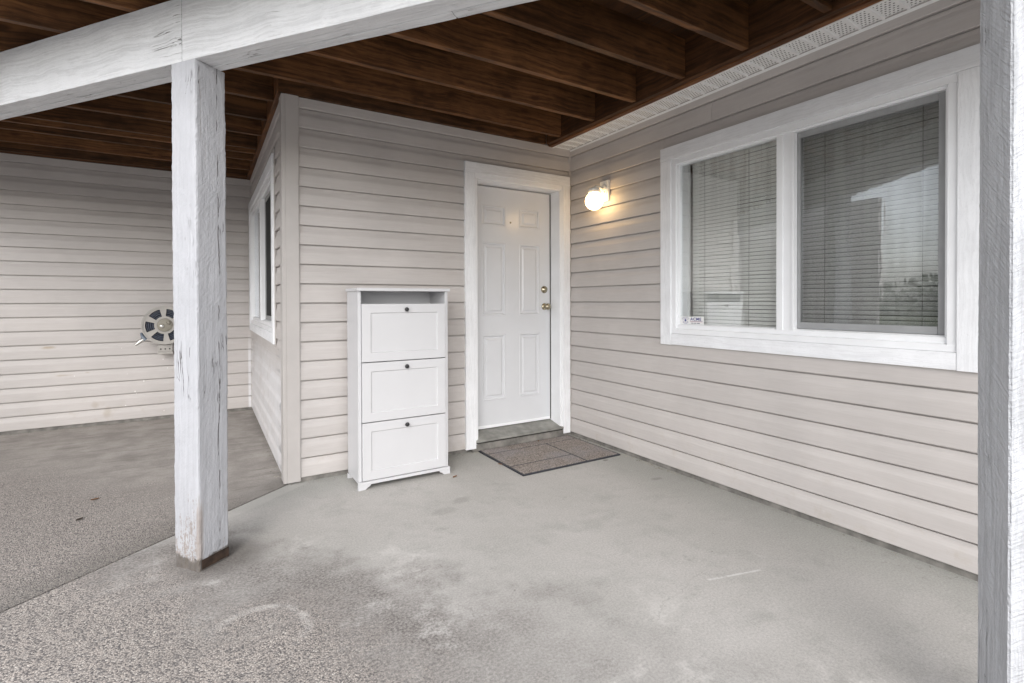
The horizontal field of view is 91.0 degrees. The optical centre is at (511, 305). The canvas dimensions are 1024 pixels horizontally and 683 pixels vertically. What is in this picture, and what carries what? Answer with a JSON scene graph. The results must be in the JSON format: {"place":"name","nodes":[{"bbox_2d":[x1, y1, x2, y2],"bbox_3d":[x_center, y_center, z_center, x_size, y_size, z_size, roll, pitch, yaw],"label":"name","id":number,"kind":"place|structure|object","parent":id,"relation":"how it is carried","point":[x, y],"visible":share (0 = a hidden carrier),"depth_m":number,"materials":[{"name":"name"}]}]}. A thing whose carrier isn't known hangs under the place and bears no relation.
{"place":"outdoors","nodes":[
{"label":"outdoors","id":0,"kind":"place"},
{"bbox_2d":[0,410,287,612],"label":"courtyard slab","id":1,"kind":"structure","parent":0,"point":[53,483],"depth_m":3.14,"materials":[{"name":"concrete"}]},
{"bbox_2d":[0,153,252,434],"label":"siding wall","id":2,"kind":"structure","parent":1,"relation":"on","point":[86,268],"depth_m":4.79,"materials":[{"name":"beige plastic"}]},
{"bbox_2d":[134,306,173,353],"bbox_3d":[-3.466,0.240,4.979,0.436,0.473,0.248,0,1,-31],"label":"hose reel","id":3,"kind":"object","parent":2,"relation":"attached to","point":[157,325],"visible":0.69,"depth_m":4.90,"materials":[{"name":"beige plastic"}]},
{"bbox_2d":[250,103,302,473],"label":"siding wall","id":4,"kind":"structure","parent":1,"relation":"on","point":[266,380],"depth_m":3.89,"materials":[{"name":"beige plastic"}]},
{"bbox_2d":[248,147,277,346],"bbox_3d":[-2.135,-0.420,4.580,0.316,1.420,2.214,0,1,-31],"label":"window","id":5,"kind":"structure","parent":4,"relation":"attached to","point":[262,272],"depth_m":4.47,"materials":[{"name":"white paint"}]},
{"bbox_2d":[250,174,271,331],"bbox_3d":[-2.232,-0.402,4.528,0.076,1.188,2.018,0,1,-31],"label":"window frame","id":6,"kind":"structure","parent":5,"relation":"in","point":[266,324],"depth_m":5.33,"materials":[{"name":"white plastic"}]},
{"bbox_2d":[0,434,977,682],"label":"porch slab","id":7,"kind":"structure","parent":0,"point":[482,568],"depth_m":2.00,"materials":[{"name":"concrete"}]},
{"bbox_2d":[171,59,228,571],"bbox_3d":[-1.412,0.049,2.282,0.158,2.234,0.157,0,1,21],"label":"deck post","id":8,"kind":"object","parent":7,"relation":"on","point":[199,295],"visible":1,"depth_m":2.22,"materials":[{"name":"white paint"}]},
{"bbox_2d":[0,0,536,119],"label":"deck beam","id":9,"kind":"structure","parent":8,"relation":"on","point":[140,49],"depth_m":2.21,"materials":[{"name":"white paint"}]},
{"bbox_2d":[0,0,881,179],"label":"deck","id":10,"kind":"structure","parent":9,"relation":"on","point":[551,73],"depth_m":3.11,"materials":[{"name":"brown wood"}]},
{"bbox_2d":[552,0,938,151],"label":"vented soffit","id":11,"kind":"structure","parent":10,"relation":"attached to","point":[882,10],"depth_m":2.80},
{"bbox_2d":[345,288,449,490],"bbox_3d":[-0.765,0.520,3.407,0.630,1.268,0.312,0,1,-31],"label":"shoe cabinet","id":12,"kind":"object","parent":7,"relation":"on","point":[397,357],"visible":1,"depth_m":3.29,"materials":[{"name":"white wood"}]},
{"bbox_2d":[279,93,571,483],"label":"siding wall","id":13,"kind":"structure","parent":7,"relation":"on","point":[378,197],"depth_m":3.44,"materials":[{"name":"beige plastic"}]},
{"bbox_2d":[464,161,569,451],"bbox_3d":[0.017,0.013,4.244,1.018,2.264,0.235,0,1,-31],"label":"entry door","id":14,"kind":"structure","parent":13,"relation":"attached to","point":[517,300],"depth_m":4.29,"materials":[{"name":"white paint"}]},
{"bbox_2d":[477,185,550,429],"bbox_3d":[0.006,0.016,4.274,0.798,2.000,0.112,0,1,-31],"label":"door leaf","id":15,"kind":"structure","parent":14,"relation":"in","point":[513,226],"depth_m":4.30,"materials":[{"name":"white paint"}]},
{"bbox_2d":[478,435,619,475],"bbox_3d":[0.283,1.140,3.893,0.884,0.011,0.650,0,1,-31],"label":"doormat","id":16,"kind":"object","parent":7,"relation":"on","point":[534,457],"visible":1,"depth_m":3.83,"materials":[{"name":"black rubber"}]},
{"bbox_2d":[570,0,980,581],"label":"siding wall","id":17,"kind":"structure","parent":7,"relation":"on","point":[883,455],"depth_m":2.86,"materials":[{"name":"beige plastic"}]},
{"bbox_2d":[585,180,609,209],"bbox_3d":[0.669,-0.873,3.979,0.190,0.242,0.142,0,1,-31],"label":"wall lamp","id":18,"kind":"object","parent":17,"relation":"attached to","point":[597,196],"visible":1,"depth_m":3.94,"materials":[{"name":"white glass"}]},
{"bbox_2d":[660,43,979,372],"bbox_3d":[1.620,-0.406,2.873,0.316,1.358,1.718,0,1,-31],"label":"window","id":19,"kind":"structure","parent":17,"relation":"attached to","point":[950,83],"depth_m":2.58,"materials":[{"name":"white paint"}]},
{"bbox_2d":[681,316,703,324],"bbox_3d":[1.198,0.102,3.352,0.002,0.056,0.187,0,1,-31],"label":"security sticker","id":20,"kind":"object","parent":19,"relation":"attached to","point":[691,320],"visible":1,"depth_m":3.35,"materials":[{"name":"white"}]},
{"bbox_2d":[692,141,776,326],"bbox_3d":[1.410,-0.423,3.137,0.032,1.109,0.688,0,1,-31],"label":"window blind","id":21,"kind":"object","parent":19,"relation":"attached to","point":[765,294],"depth_m":3.15,"materials":[{"name":"paint"}]},
{"bbox_2d":[671,73,957,351],"bbox_3d":[1.526,-0.398,2.815,0.076,1.188,1.536,0,1,-31],"label":"window frame","id":22,"kind":"structure","parent":19,"relation":"in","point":[947,342],"depth_m":2.49,"materials":[{"name":"white plastic"}]},
{"bbox_2d":[802,102,938,325],"bbox_3d":[1.780,-0.420,2.525,0.037,1.107,0.692,0,1,-31],"label":"window blind","id":23,"kind":"object","parent":19,"relation":"attached to","point":[927,277],"depth_m":2.50,"materials":[{"name":"paint"}]},
{"bbox_2d":[977,0,1023,682],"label":"deck post","id":24,"kind":"object","parent":7,"relation":"on","point":[1001,449],"visible":1,"depth_m":1.25,"materials":[{"name":"white paint"}]}
]}

